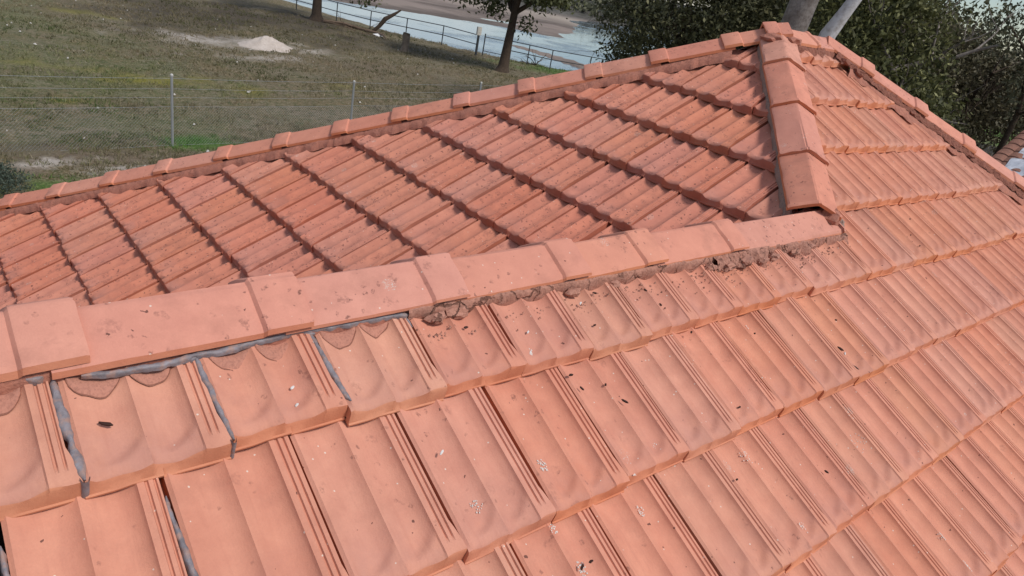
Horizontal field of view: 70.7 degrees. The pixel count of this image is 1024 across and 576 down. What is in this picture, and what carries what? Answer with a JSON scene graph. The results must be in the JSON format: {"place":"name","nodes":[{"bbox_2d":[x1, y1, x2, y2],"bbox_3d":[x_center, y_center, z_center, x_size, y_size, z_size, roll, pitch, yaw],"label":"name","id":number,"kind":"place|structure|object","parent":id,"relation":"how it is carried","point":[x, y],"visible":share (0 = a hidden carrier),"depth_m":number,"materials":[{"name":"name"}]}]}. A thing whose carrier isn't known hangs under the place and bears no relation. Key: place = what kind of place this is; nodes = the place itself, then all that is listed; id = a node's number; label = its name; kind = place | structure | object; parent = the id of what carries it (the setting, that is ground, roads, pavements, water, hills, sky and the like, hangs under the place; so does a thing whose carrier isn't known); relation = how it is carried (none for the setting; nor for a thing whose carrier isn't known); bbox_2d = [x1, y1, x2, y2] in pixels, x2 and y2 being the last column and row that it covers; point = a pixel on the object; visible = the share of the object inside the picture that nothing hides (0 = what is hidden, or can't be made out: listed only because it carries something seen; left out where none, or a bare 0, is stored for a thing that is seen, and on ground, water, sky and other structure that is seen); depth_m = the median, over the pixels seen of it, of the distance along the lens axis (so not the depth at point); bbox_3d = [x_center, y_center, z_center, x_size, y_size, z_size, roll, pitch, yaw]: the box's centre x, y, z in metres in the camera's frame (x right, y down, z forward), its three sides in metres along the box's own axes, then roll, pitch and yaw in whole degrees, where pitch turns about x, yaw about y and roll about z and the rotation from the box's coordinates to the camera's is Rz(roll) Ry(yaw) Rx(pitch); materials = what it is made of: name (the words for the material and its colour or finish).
{"place":"outdoors","nodes":[
{"label":"outdoors","id":0,"kind":"place"},
{"bbox_2d":[285,0,694,70],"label":"lake","id":1,"kind":"structure","parent":0,"point":[570,41],"depth_m":66.36,"materials":[{"name":"blue liquid"}]},
{"bbox_2d":[0,0,1022,198],"bbox_3d":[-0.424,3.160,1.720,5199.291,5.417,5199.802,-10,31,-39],"label":"ground","id":2,"kind":"structure","parent":0,"point":[553,25],"depth_m":27.28,"materials":[{"name":"green plant"}]},
{"bbox_2d":[0,159,35,194],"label":"bush","id":3,"kind":"object","parent":2,"relation":"on","point":[7,175],"visible":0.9,"depth_m":13.38,"materials":[{"name":"green plant"}]},
{"bbox_2d":[6,0,453,165],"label":"pebbles","id":4,"kind":"object","parent":2,"relation":"on","point":[174,93],"visible":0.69,"depth_m":26.06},
{"bbox_2d":[0,74,487,151],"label":"chain link fence","id":5,"kind":"object","parent":2,"relation":"on","point":[171,78],"visible":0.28,"depth_m":17.26,"materials":[{"name":"metal"}]},
{"bbox_2d":[237,36,292,52],"bbox_3d":[-11.455,-11.537,33.871,2.809,0.572,2.462,-10,31,-39],"label":"sand heap","id":6,"kind":"object","parent":2,"relation":"on","point":[264,43],"visible":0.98,"depth_m":33.42,"materials":[{"name":"beige sand"}]},
{"bbox_2d":[309,0,382,21],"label":"paddock tree","id":7,"kind":"object","parent":2,"relation":"on","point":[316,14],"visible":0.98,"depth_m":47.76,"materials":[{"name":"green plant"}]},
{"bbox_2d":[322,13,385,38],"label":"fallen branch","id":8,"kind":"object","parent":2,"relation":"on","point":[345,24],"visible":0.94,"depth_m":47.10,"materials":[{"name":"brown wood"}]},
{"bbox_2d":[372,10,400,30],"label":"leaning log","id":9,"kind":"object","parent":2,"relation":"on","point":[382,22],"visible":0.88,"depth_m":47.48,"materials":[{"name":"brown wood"}]},
{"bbox_2d":[296,0,479,50],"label":"pipe rail fence","id":10,"kind":"object","parent":2,"relation":"on","point":[394,24],"visible":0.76,"depth_m":48.95,"materials":[{"name":"grey metal"}]},
{"bbox_2d":[400,32,409,51],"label":"tree stump","id":11,"kind":"object","parent":2,"relation":"on","point":[405,42],"visible":0.89,"depth_m":41.31,"materials":[{"name":"grey wood"}]},
{"bbox_2d":[475,26,481,55],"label":"marker post","id":12,"kind":"object","parent":2,"relation":"on","point":[478,31],"visible":0.82,"depth_m":45.54,"materials":[{"name":"white paint"}]},
{"bbox_2d":[482,34,503,54],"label":"gate","id":13,"kind":"structure","parent":2,"relation":"on","point":[484,44],"depth_m":45.92,"materials":[{"name":"grey metal"}]},
{"bbox_2d":[444,0,585,72],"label":"paddock tree","id":14,"kind":"object","parent":2,"relation":"on","point":[514,8],"visible":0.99,"depth_m":39.94,"materials":[{"name":"green plant"}]},
{"bbox_2d":[514,51,545,64],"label":"bush","id":15,"kind":"object","parent":2,"relation":"on","point":[531,59],"visible":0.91,"depth_m":46.17,"materials":[{"name":"green plant"}]},
{"bbox_2d":[511,41,610,68],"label":"pipe rail fence","id":16,"kind":"object","parent":2,"relation":"on","point":[528,54],"visible":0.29,"depth_m":45.73,"materials":[{"name":"grey metal"}]},
{"bbox_2d":[545,0,644,63],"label":"bare tree","id":17,"kind":"object","parent":2,"relation":"on","point":[601,28],"visible":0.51,"depth_m":31.43,"materials":[{"name":"green plant"}]},
{"bbox_2d":[521,0,709,34],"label":"scrub","id":18,"kind":"object","parent":2,"relation":"on","point":[591,8],"visible":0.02,"depth_m":146.47,"materials":[{"name":"green plant"}]},
{"bbox_2d":[591,0,886,62],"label":"evergreen tree","id":19,"kind":"object","parent":2,"relation":"on","point":[736,14],"visible":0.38,"depth_m":26.00,"materials":[{"name":"green plant"}]},
{"bbox_2d":[780,0,861,38],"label":"gum tree","id":20,"kind":"object","parent":2,"relation":"on","point":[798,15],"visible":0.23,"depth_m":13.78,"materials":[{"name":"grey plant"}]},
{"bbox_2d":[693,0,1016,105],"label":"backdrop tree","id":21,"kind":"object","parent":2,"relation":"on","point":[967,13],"depth_m":29.07,"materials":[{"name":"green plant"}]},
{"bbox_2d":[770,0,1023,135],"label":"leafy tree","id":22,"kind":"object","parent":2,"relation":"on","point":[870,24],"visible":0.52,"depth_m":19.87,"materials":[{"name":"green plant"}]},
{"bbox_2d":[877,67,982,148],"bbox_3d":[12.617,-4.887,23.716,5.869,5.271,5.921,-10,31,-39],"label":"shrubby tree","id":23,"kind":"object","parent":2,"relation":"on","point":[952,97],"visible":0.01,"depth_m":22.95,"materials":[{"name":"green plant"}]},
{"bbox_2d":[862,1,1023,156],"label":"spreading tree","id":24,"kind":"object","parent":2,"relation":"on","point":[986,110],"visible":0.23,"depth_m":25.58,"materials":[{"name":"green plant"}]},
{"bbox_2d":[979,144,994,155],"bbox_3d":[24.338,-6.503,36.886,0.071,1.578,8.500,-10,31,-39],"label":"paling fence","id":25,"kind":"object","parent":2,"relation":"on","point":[987,150],"visible":0.05,"depth_m":36.80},
{"bbox_2d":[958,17,1022,96],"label":"distant tree","id":26,"kind":"object","parent":2,"relation":"on","point":[991,52],"visible":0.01,"depth_m":85.25,"materials":[{"name":"green plant"}]},
{"bbox_2d":[966,0,1023,154],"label":"sparse tree","id":27,"kind":"object","parent":2,"relation":"on","point":[1019,112],"visible":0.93,"depth_m":22.44,"materials":[{"name":"green plant"}]},
{"bbox_2d":[0,21,1023,575],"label":"house","id":28,"kind":"structure","parent":0,"point":[722,305],"depth_m":2.08,"materials":[{"name":"tile"}]},
{"bbox_2d":[664,0,1023,61],"label":"sky","id":29,"kind":"structure","parent":0,"point":[993,3],"materials":[{"name":"white"}]},
{"bbox_2d":[992,130,1023,177],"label":"neighbour house","id":30,"kind":"structure","parent":0,"point":[1013,148],"depth_m":19.14,"materials":[{"name":"brown tile"}]},
{"bbox_2d":[1005,148,1023,175],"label":"silver sheet","id":31,"kind":"object","parent":30,"relation":"on","point":[1012,163],"visible":0.21,"depth_m":18.61,"materials":[{"name":"metal"}]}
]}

